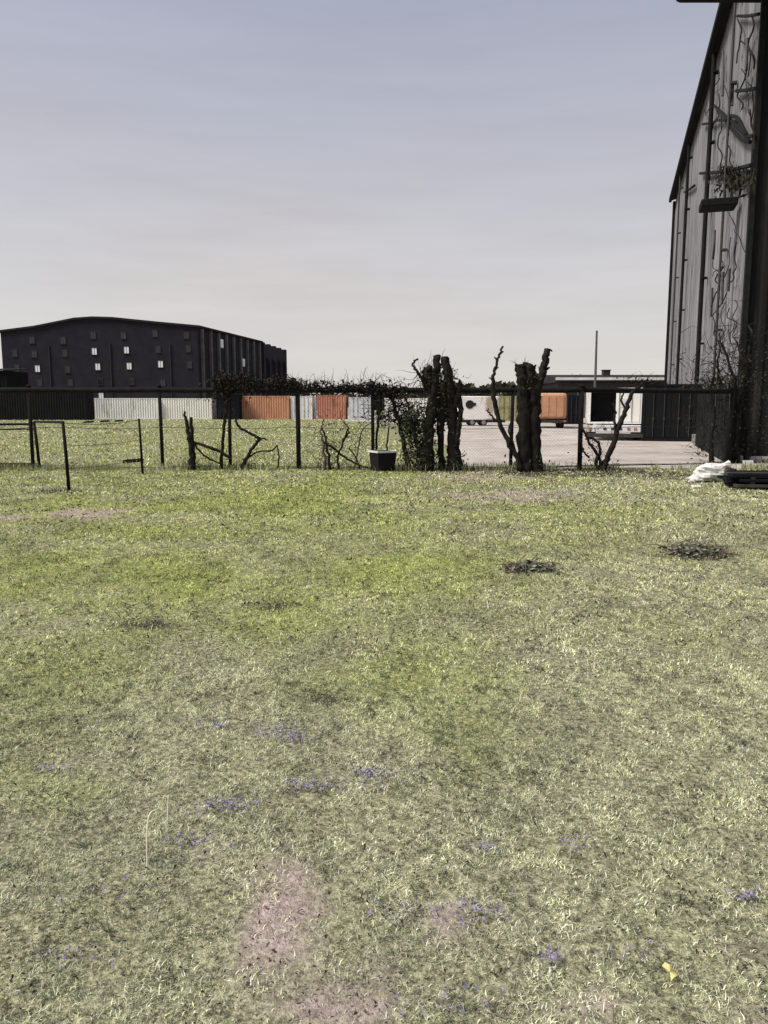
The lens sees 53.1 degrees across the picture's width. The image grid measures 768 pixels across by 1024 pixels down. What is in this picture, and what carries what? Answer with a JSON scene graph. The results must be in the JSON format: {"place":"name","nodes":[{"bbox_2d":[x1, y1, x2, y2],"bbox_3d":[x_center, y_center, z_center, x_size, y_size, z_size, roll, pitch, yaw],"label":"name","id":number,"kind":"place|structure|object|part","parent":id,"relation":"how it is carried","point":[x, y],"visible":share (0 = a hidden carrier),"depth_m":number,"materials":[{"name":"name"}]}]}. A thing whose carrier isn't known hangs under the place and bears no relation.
{"place":"outdoors","nodes":[
{"label":"outdoors","id":0,"kind":"place"},
{"bbox_2d":[0,369,29,387],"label":"storage shed","id":1,"kind":"structure","parent":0,"point":[13,379],"depth_m":120.15,"materials":[{"name":"black paint"}]},
{"bbox_2d":[123,458,140,462],"bbox_3d":[-7.248,-1.468,22.166,0.134,0.145,0.833,3,8,22],"label":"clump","id":2,"kind":"object","parent":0,"point":[131,460],"visible":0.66,"depth_m":22.04,"materials":[{"name":"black plant"}]},
{"bbox_2d":[0,316,286,397],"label":"warehouse","id":3,"kind":"structure","parent":0,"point":[95,352],"depth_m":147.49,"materials":[{"name":"metal"}]},
{"bbox_2d":[12,350,17,356],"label":"window","id":4,"kind":"structure","parent":3,"relation":"in","point":[14,352],"depth_m":147.18,"materials":[{"name":"grey glass"}]},
{"bbox_2d":[14,364,19,371],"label":"window","id":5,"kind":"structure","parent":3,"relation":"in","point":[16,366],"depth_m":147.58,"materials":[{"name":"grey glass"}]},
{"bbox_2d":[29,336,34,343],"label":"window","id":6,"kind":"structure","parent":3,"relation":"in","point":[31,338],"depth_m":146.86,"materials":[{"name":"grey glass"}]},
{"bbox_2d":[31,350,36,357],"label":"window","id":7,"kind":"structure","parent":3,"relation":"in","point":[33,352],"depth_m":147.22,"materials":[{"name":"grey glass"}]},
{"bbox_2d":[34,365,40,371],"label":"window","id":8,"kind":"structure","parent":3,"relation":"in","point":[36,367],"depth_m":147.58,"materials":[{"name":"white glass"}]},
{"bbox_2d":[37,379,41,385],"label":"window","id":9,"kind":"structure","parent":3,"relation":"in","point":[39,381],"depth_m":147.94,"materials":[{"name":"grey glass"}]},
{"bbox_2d":[60,337,65,343],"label":"window","id":10,"kind":"structure","parent":3,"relation":"in","point":[62,339],"depth_m":146.86,"materials":[{"name":"grey glass"}]},
{"bbox_2d":[62,350,67,356],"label":"window","id":11,"kind":"structure","parent":3,"relation":"in","point":[64,352],"depth_m":147.18,"materials":[{"name":"grey glass"}]},
{"bbox_2d":[65,366,70,372],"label":"window","id":12,"kind":"structure","parent":3,"relation":"in","point":[67,368],"depth_m":147.61,"materials":[{"name":"grey glass"}]},
{"bbox_2d":[67,379,72,385],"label":"window","id":13,"kind":"structure","parent":3,"relation":"in","point":[70,381],"depth_m":147.94,"materials":[{"name":"grey glass"}]},
{"bbox_2d":[90,331,95,338],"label":"window","id":14,"kind":"structure","parent":3,"relation":"in","point":[92,333],"depth_m":146.71,"materials":[{"name":"grey glass"}]},
{"bbox_2d":[91,348,96,354],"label":"window","id":15,"kind":"structure","parent":3,"relation":"in","point":[93,350],"depth_m":147.14,"materials":[{"name":"white glass"}]},
{"bbox_2d":[94,363,100,370],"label":"window","id":16,"kind":"structure","parent":3,"relation":"in","point":[97,365],"depth_m":147.54,"materials":[{"name":"white glass"}]},
{"bbox_2d":[97,378,102,384],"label":"window","id":17,"kind":"structure","parent":3,"relation":"in","point":[100,380],"depth_m":147.90,"materials":[{"name":"grey glass"}]},
{"bbox_2d":[120,331,125,338],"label":"window","id":18,"kind":"structure","parent":3,"relation":"in","point":[122,333],"depth_m":146.71,"materials":[{"name":"grey glass"}]},
{"bbox_2d":[123,346,129,353],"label":"window","id":19,"kind":"structure","parent":3,"relation":"in","point":[125,348],"depth_m":147.11,"materials":[{"name":"white glass"}]},
{"bbox_2d":[126,362,131,369],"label":"window","id":20,"kind":"structure","parent":3,"relation":"in","point":[128,364],"depth_m":147.50,"materials":[{"name":"white glass"}]},
{"bbox_2d":[129,378,134,384],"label":"window","id":21,"kind":"structure","parent":3,"relation":"in","point":[131,380],"depth_m":147.94,"materials":[{"name":"grey glass"}]},
{"bbox_2d":[152,330,157,336],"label":"window","id":22,"kind":"structure","parent":3,"relation":"in","point":[154,332],"depth_m":146.68,"materials":[{"name":"grey glass"}]},
{"bbox_2d":[155,346,160,352],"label":"window","id":23,"kind":"structure","parent":3,"relation":"in","point":[157,348],"depth_m":147.07,"materials":[{"name":"grey glass"}]},
{"bbox_2d":[157,360,163,367],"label":"window","id":24,"kind":"structure","parent":3,"relation":"in","point":[159,362],"depth_m":147.47,"materials":[{"name":"white glass"}]},
{"bbox_2d":[159,379,165,386],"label":"window","id":25,"kind":"structure","parent":3,"relation":"in","point":[162,381],"depth_m":147.94,"materials":[{"name":"grey glass"}]},
{"bbox_2d":[184,332,188,338],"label":"window","id":26,"kind":"structure","parent":3,"relation":"in","point":[186,334],"depth_m":146.75,"materials":[{"name":"grey glass"}]},
{"bbox_2d":[185,345,190,352],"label":"window","id":27,"kind":"structure","parent":3,"relation":"in","point":[187,347],"depth_m":147.07,"materials":[{"name":"grey glass"}]},
{"bbox_2d":[187,361,191,368],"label":"window","id":28,"kind":"structure","parent":3,"relation":"in","point":[189,363],"depth_m":147.50,"materials":[{"name":"grey glass"}]},
{"bbox_2d":[204,335,207,344],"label":"side window","id":29,"kind":"structure","parent":3,"relation":"in","point":[205,337],"depth_m":150.30,"materials":[{"name":"black glass"}]},
{"bbox_2d":[205,370,208,378],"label":"side window","id":30,"kind":"structure","parent":3,"relation":"in","point":[206,371],"depth_m":151.19,"materials":[{"name":"black glass"}]},
{"bbox_2d":[0,0,718,396],"label":"sky","id":31,"kind":"structure","parent":0,"point":[341,186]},
{"bbox_2d":[0,408,767,1023],"bbox_3d":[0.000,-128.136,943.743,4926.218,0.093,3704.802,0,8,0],"label":"lawn","id":32,"kind":"structure","parent":0,"point":[250,952],"depth_m":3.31,"materials":[{"name":"plant"}]},
{"bbox_2d":[0,393,94,419],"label":"shipping container","id":33,"kind":"object","parent":32,"relation":"on","point":[63,398],"visible":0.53,"depth_m":89.44,"materials":[{"name":"black metal"}]},
{"bbox_2d":[0,419,143,490],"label":"wire fence","id":34,"kind":"object","parent":32,"relation":"on","point":[67,468],"visible":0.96,"depth_m":17.54,"materials":[{"name":"metal"}]},
{"bbox_2d":[94,398,158,418],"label":"shipping container","id":35,"kind":"object","parent":32,"relation":"on","point":[141,412],"visible":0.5,"depth_m":95.16,"materials":[{"name":"white metal"}]},
{"bbox_2d":[146,809,155,869],"bbox_3d":[-0.818,1.158,2.704,0.047,0.224,0.007,-7,11,-42],"label":"grass stalk","id":36,"kind":"object","parent":32,"relation":"on","point":[147,840],"depth_m":2.69,"materials":[{"name":"plant"}]},
{"bbox_2d":[167,795,168,823],"bbox_3d":[-0.852,1.177,3.025,0.013,0.129,0.006,0,8,0],"label":"grass stalk","id":37,"kind":"object","parent":32,"relation":"on","point":[167,809],"depth_m":3.02,"materials":[{"name":"plant"}]},
{"bbox_2d":[161,398,216,418],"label":"shipping container","id":38,"kind":"object","parent":32,"relation":"on","point":[188,404],"visible":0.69,"depth_m":95.55,"materials":[{"name":"white metal"}]},
{"bbox_2d":[180,411,239,470],"bbox_3d":[-4.473,-1.692,19.369,1.592,1.698,0.462,0,8,3],"label":"broken trunk","id":39,"kind":"object","parent":32,"relation":"on","point":[192,445],"visible":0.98,"depth_m":19.32,"materials":[{"name":"black plant"}]},
{"bbox_2d":[216,394,246,419],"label":"shipping container","id":40,"kind":"object","parent":32,"relation":"on","point":[235,413],"visible":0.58,"depth_m":92.70,"materials":[{"name":"black metal"}]},
{"bbox_2d":[217,395,227,417],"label":"door","id":41,"kind":"structure","parent":40,"relation":"in","point":[220,415],"depth_m":92.64,"materials":[{"name":"blue paint"}]},
{"bbox_2d":[227,395,237,417],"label":"door","id":42,"kind":"structure","parent":40,"relation":"in","point":[234,413],"depth_m":92.69,"materials":[{"name":"blue paint"}]},
{"bbox_2d":[222,419,300,469],"bbox_3d":[-3.123,-1.601,19.385,2.146,1.490,0.505,0,8,0],"label":"crooked branch","id":43,"kind":"object","parent":32,"relation":"on","point":[248,456],"visible":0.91,"depth_m":19.36,"materials":[{"name":"black plant"}]},
{"bbox_2d":[242,396,290,418],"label":"shipping container","id":44,"kind":"object","parent":32,"relation":"on","point":[267,411],"visible":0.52,"depth_m":95.14,"materials":[{"name":"orange metal"}]},
{"bbox_2d":[282,378,313,395],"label":"tree","id":45,"kind":"object","parent":32,"relation":"on","point":[293,394],"visible":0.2,"depth_m":132.94,"materials":[{"name":"green plant"}]},
{"bbox_2d":[311,386,356,402],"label":"tree","id":46,"kind":"object","parent":32,"relation":"on","point":[316,394],"visible":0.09,"depth_m":138.70,"materials":[{"name":"green plant"}]},
{"bbox_2d":[305,399,389,470],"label":"dead weeds","id":47,"kind":"object","parent":32,"relation":"on","point":[328,459],"visible":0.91,"depth_m":19.29,"materials":[{"name":"brown plant"}]},
{"bbox_2d":[0,384,735,469],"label":"chain link fence","id":48,"kind":"object","parent":32,"relation":"on","point":[581,389],"visible":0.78,"depth_m":19.42,"materials":[{"name":"metal"}]},
{"bbox_2d":[196,360,298,469],"bbox_3d":[-3.572,-2.427,19.442,2.862,2.775,1.035,0,8,0],"label":"tree","id":49,"kind":"object","parent":48,"relation":"attached to","point":[222,381],"visible":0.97,"depth_m":19.29,"materials":[{"name":"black plant"}]},
{"bbox_2d":[268,370,384,399],"bbox_3d":[-1.471,-3.181,19.341,3.011,0.906,0.768,0,8,0],"label":"fence vine","id":50,"kind":"object","parent":48,"relation":"attached to","point":[315,383],"visible":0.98,"depth_m":19.27,"materials":[{"name":"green plant"}]},
{"bbox_2d":[330,367,419,465],"bbox_3d":[-0.040,-2.360,19.396,2.713,2.646,0.954,0,8,0],"label":"fence vine","id":51,"kind":"object","parent":48,"relation":"attached to","point":[392,408],"visible":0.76,"depth_m":19.37,"materials":[{"name":"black plant"}]},
{"bbox_2d":[355,384,393,414],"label":"tree","id":52,"kind":"object","parent":32,"relation":"on","point":[374,396],"visible":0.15,"depth_m":145.18,"materials":[{"name":"green plant"}]},
{"bbox_2d":[368,450,397,471],"bbox_3d":[-0.032,-1.282,19.153,0.570,0.502,0.530,-4,9,-28],"label":"storage tub","id":53,"kind":"object","parent":32,"relation":"on","point":[383,460],"visible":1,"depth_m":18.98,"materials":[{"name":"black plastic"}]},
{"bbox_2d":[0,459,767,472],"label":"tall grass","id":54,"kind":"structure","parent":32,"relation":"on","point":[483,467],"depth_m":19.42,"materials":[{"name":"green plant"}]},
{"bbox_2d":[30,714,767,1016],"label":"wildflowers","id":55,"kind":"object","parent":32,"relation":"on","point":[747,892],"visible":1,"depth_m":2.79,"materials":[{"name":"purple plant"}]},
{"bbox_2d":[316,380,516,410],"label":"treeline","id":56,"kind":"object","parent":32,"relation":"on","point":[497,384],"visible":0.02,"depth_m":289.40,"materials":[{"name":"plant"}]},
{"bbox_2d":[389,354,471,471],"bbox_3d":[1.216,-2.282,19.054,2.168,3.542,1.283,0,8,0],"label":"pruned tree","id":57,"kind":"object","parent":32,"relation":"on","point":[444,400],"visible":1,"depth_m":18.96,"materials":[{"name":"black plant"}]},
{"bbox_2d":[461,386,490,395],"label":"tree","id":58,"kind":"object","parent":32,"relation":"on","point":[477,394],"visible":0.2,"depth_m":132.20,"materials":[{"name":"green plant"}]},
{"bbox_2d":[486,346,523,471],"bbox_3d":[2.947,-2.490,18.635,0.951,3.024,0.174,0,8,0],"label":"sapling","id":59,"kind":"object","parent":32,"relation":"on","point":[510,444],"visible":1,"depth_m":18.64,"materials":[{"name":"brown plant"}]},
{"bbox_2d":[504,348,552,471],"bbox_3d":[3.526,-2.370,18.819,1.117,3.232,1.150,-2,8,-15],"label":"pollarded tree","id":60,"kind":"object","parent":32,"relation":"on","point":[529,382],"visible":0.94,"depth_m":18.74,"materials":[{"name":"black plant"}]},
{"bbox_2d":[494,555,575,575],"bbox_3d":[1.507,0.543,7.776,0.813,0.243,0.751,0,8,0],"label":"leaf heap","id":61,"kind":"object","parent":32,"relation":"on","point":[529,564],"visible":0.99,"depth_m":7.70,"materials":[{"name":"plant"}]},
{"bbox_2d":[567,372,672,470],"bbox_3d":[5.928,-2.196,19.081,2.692,2.622,0.920,0,8,0],"label":"forked shrub","id":62,"kind":"object","parent":32,"relation":"on","point":[603,464],"visible":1,"depth_m":19.07,"materials":[{"name":"black plant"}]},
{"bbox_2d":[662,962,677,980],"bbox_3d":[0.814,1.307,2.187,0.038,0.012,0.048,5,30,-24],"label":"yellow leaf","id":63,"kind":"object","parent":32,"relation":"on","point":[671,973],"visible":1,"depth_m":2.19,"materials":[{"name":"yellow plant"}]},
{"bbox_2d":[635,536,740,565],"bbox_3d":[3.493,0.404,8.475,1.032,0.211,1.038,-2,8,-13],"label":"leaf heap","id":64,"kind":"object","parent":32,"relation":"on","point":[681,546],"visible":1,"depth_m":8.50,"materials":[{"name":"plant"}]},
{"bbox_2d":[685,460,730,481],"bbox_3d":[6.871,-0.881,16.381,0.954,0.462,0.546,0,8,0],"label":"plastic sack","id":65,"kind":"object","parent":32,"relation":"on","point":[707,471],"visible":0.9,"depth_m":16.21,"materials":[{"name":"white plastic"}]},
{"bbox_2d":[717,470,767,488],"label":"timber stack","id":66,"kind":"object","parent":32,"relation":"on","point":[751,479],"visible":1,"depth_m":15.04,"materials":[{"name":"wood"}]},
{"bbox_2d":[304,416,767,468],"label":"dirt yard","id":67,"kind":"structure","parent":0,"point":[493,447],"depth_m":28.71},
{"bbox_2d":[290,396,316,418],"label":"shipping container","id":68,"kind":"object","parent":67,"relation":"on","point":[305,412],"visible":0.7,"depth_m":95.36,"materials":[{"name":"white metal"}]},
{"bbox_2d":[291,397,301,417],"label":"door","id":69,"kind":"structure","parent":68,"relation":"in","point":[293,398],"depth_m":95.35,"materials":[{"name":"white paint"}]},
{"bbox_2d":[301,397,310,417],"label":"door","id":70,"kind":"structure","parent":68,"relation":"in","point":[306,413],"depth_m":95.31,"materials":[{"name":"white paint"}]},
{"bbox_2d":[317,395,347,418],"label":"shipping container","id":71,"kind":"object","parent":67,"relation":"on","point":[324,402],"visible":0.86,"depth_m":95.35,"materials":[{"name":"orange metal"}]},
{"bbox_2d":[349,397,370,418],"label":"shipping container","id":72,"kind":"object","parent":67,"relation":"on","point":[356,412],"visible":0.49,"depth_m":95.11,"materials":[{"name":"white metal"}]},
{"bbox_2d":[350,398,360,417],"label":"door","id":73,"kind":"structure","parent":72,"relation":"in","point":[356,412],"depth_m":95.12,"materials":[{"name":"grey paint"}]},
{"bbox_2d":[361,398,370,417],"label":"door","id":74,"kind":"structure","parent":72,"relation":"in","point":[363,400],"depth_m":95.10,"materials":[{"name":"grey paint"}]},
{"bbox_2d":[384,398,427,419],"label":"shipping container","id":75,"kind":"object","parent":67,"relation":"on","point":[421,401],"visible":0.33,"depth_m":88.94,"materials":[{"name":"white metal"}]},
{"bbox_2d":[419,396,504,425],"bbox_3d":[5.807,-8.487,64.525,8.534,2.436,2.240,0,8,0],"label":"cargo trailer","id":76,"kind":"object","parent":67,"relation":"on","point":[478,411],"visible":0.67,"depth_m":63.44,"materials":[{"name":"white paint"}]},
{"bbox_3d":[8.924,-8.566,63.455,0.800,1.688,0.140,0,8,0],"label":"door","id":77,"kind":"part","parent":76,"relation":"part of","materials":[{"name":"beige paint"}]},
{"bbox_2d":[499,396,517,420],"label":"shipping container","id":78,"kind":"object","parent":67,"relation":"on","point":[504,408],"visible":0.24,"depth_m":83.00,"materials":[{"name":"metal"}]},
{"bbox_2d":[500,397,510,419],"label":"door","id":79,"kind":"structure","parent":78,"relation":"in","point":[505,412],"depth_m":83.03,"materials":[{"name":"yellow paint"}]},
{"bbox_2d":[514,397,517,419],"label":"door","id":80,"kind":"structure","parent":78,"relation":"in","point":[515,404],"depth_m":83.04,"materials":[{"name":"yellow paint"}]},
{"bbox_2d":[539,393,566,427],"bbox_3d":[12.350,-7.804,59.042,2.263,2.577,5.490,0,8,0],"label":"box trailer","id":81,"kind":"object","parent":67,"relation":"on","point":[549,412],"visible":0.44,"depth_m":56.47,"materials":[{"name":"orange paint"}]},
{"bbox_2d":[564,395,583,423],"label":"shipping container","id":82,"kind":"object","parent":67,"relation":"on","point":[573,410],"visible":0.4,"depth_m":69.38,"materials":[{"name":"black metal"}]},
{"bbox_2d":[565,397,573,421],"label":"door","id":83,"kind":"structure","parent":82,"relation":"in","point":[571,410],"depth_m":69.37,"materials":[{"name":"blue paint"}]},
{"bbox_2d":[573,397,578,421],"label":"door","id":84,"kind":"structure","parent":82,"relation":"in","point":[576,405],"depth_m":69.37,"materials":[{"name":"blue paint"}]},
{"bbox_2d":[594,330,597,386],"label":"utility pole","id":85,"kind":"object","parent":67,"relation":"on","point":[595,370],"visible":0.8,"depth_m":90.32,"materials":[{"name":"metal"}]},
{"bbox_2d":[585,393,642,439],"bbox_3d":[11.842,-5.051,39.439,2.631,2.463,7.560,2,8,17],"label":"box truck","id":86,"kind":"object","parent":67,"relation":"on","point":[631,415],"visible":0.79,"depth_m":36.24,"materials":[{"name":"white paint"}]},
{"bbox_3d":[11.434,-4.962,35.958,1.092,1.481,0.113,2,8,17],"label":"door","id":87,"kind":"part","parent":86,"relation":"part of","materials":[{"name":"beige paint"}]},
{"bbox_2d":[639,384,702,441],"bbox_3d":[13.984,-4.933,38.007,2.535,2.620,6.110,2,8,16],"label":"shipping container","id":88,"kind":"object","parent":67,"relation":"on","point":[685,400],"visible":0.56,"depth_m":35.22,"materials":[{"name":"black metal"}]},
{"bbox_2d":[644,386,672,437],"bbox_3d":[12.609,-4.592,35.307,1.125,2.320,0.120,2,8,16],"label":"door","id":89,"kind":"structure","parent":88,"relation":"in","point":[659,431],"depth_m":35.33,"materials":[{"name":"black paint"}]},
{"bbox_2d":[670,386,698,437],"bbox_3d":[13.706,-4.549,34.996,1.125,2.320,0.120,2,8,16],"label":"door","id":90,"kind":"structure","parent":88,"relation":"in","point":[684,400],"depth_m":35.03,"materials":[{"name":"black paint"}]},
{"bbox_2d":[664,0,767,455],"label":"metal building","id":91,"kind":"structure","parent":67,"relation":"on","point":[719,238],"depth_m":29.46,"materials":[{"name":"metal"}]},
{"bbox_2d":[695,379,737,462],"bbox_3d":[11.274,-3.149,26.388,0.257,2.450,10.119,2,8,17],"label":"slat fence","id":92,"kind":"object","parent":67,"relation":"on","point":[705,414],"visible":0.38,"depth_m":24.11,"materials":[{"name":"black paint"}]},
{"bbox_2d":[673,292,767,463],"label":"ivy thicket","id":93,"kind":"object","parent":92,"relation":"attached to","point":[736,455],"visible":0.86,"depth_m":21.70,"materials":[{"name":"black plant"}]},
{"bbox_2d":[743,460,753,464],"bbox_3d":[10.000,-1.347,21.081,0.320,0.144,0.040,-2,-12,-14],"label":"scrap board","id":94,"kind":"object","parent":67,"relation":"on","point":[746,461],"visible":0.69,"depth_m":21.06,"materials":[{"name":"white wood"}]},
{"bbox_2d":[542,370,663,417],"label":"warehouse","id":95,"kind":"structure","parent":0,"point":[560,381],"depth_m":106.55,"materials":[{"name":"metal"}]},
{"bbox_2d":[577,393,585,416],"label":"shutter door","id":96,"kind":"structure","parent":95,"relation":"in","point":[577,393],"depth_m":106.84,"materials":[{"name":"metal"}]}
]}

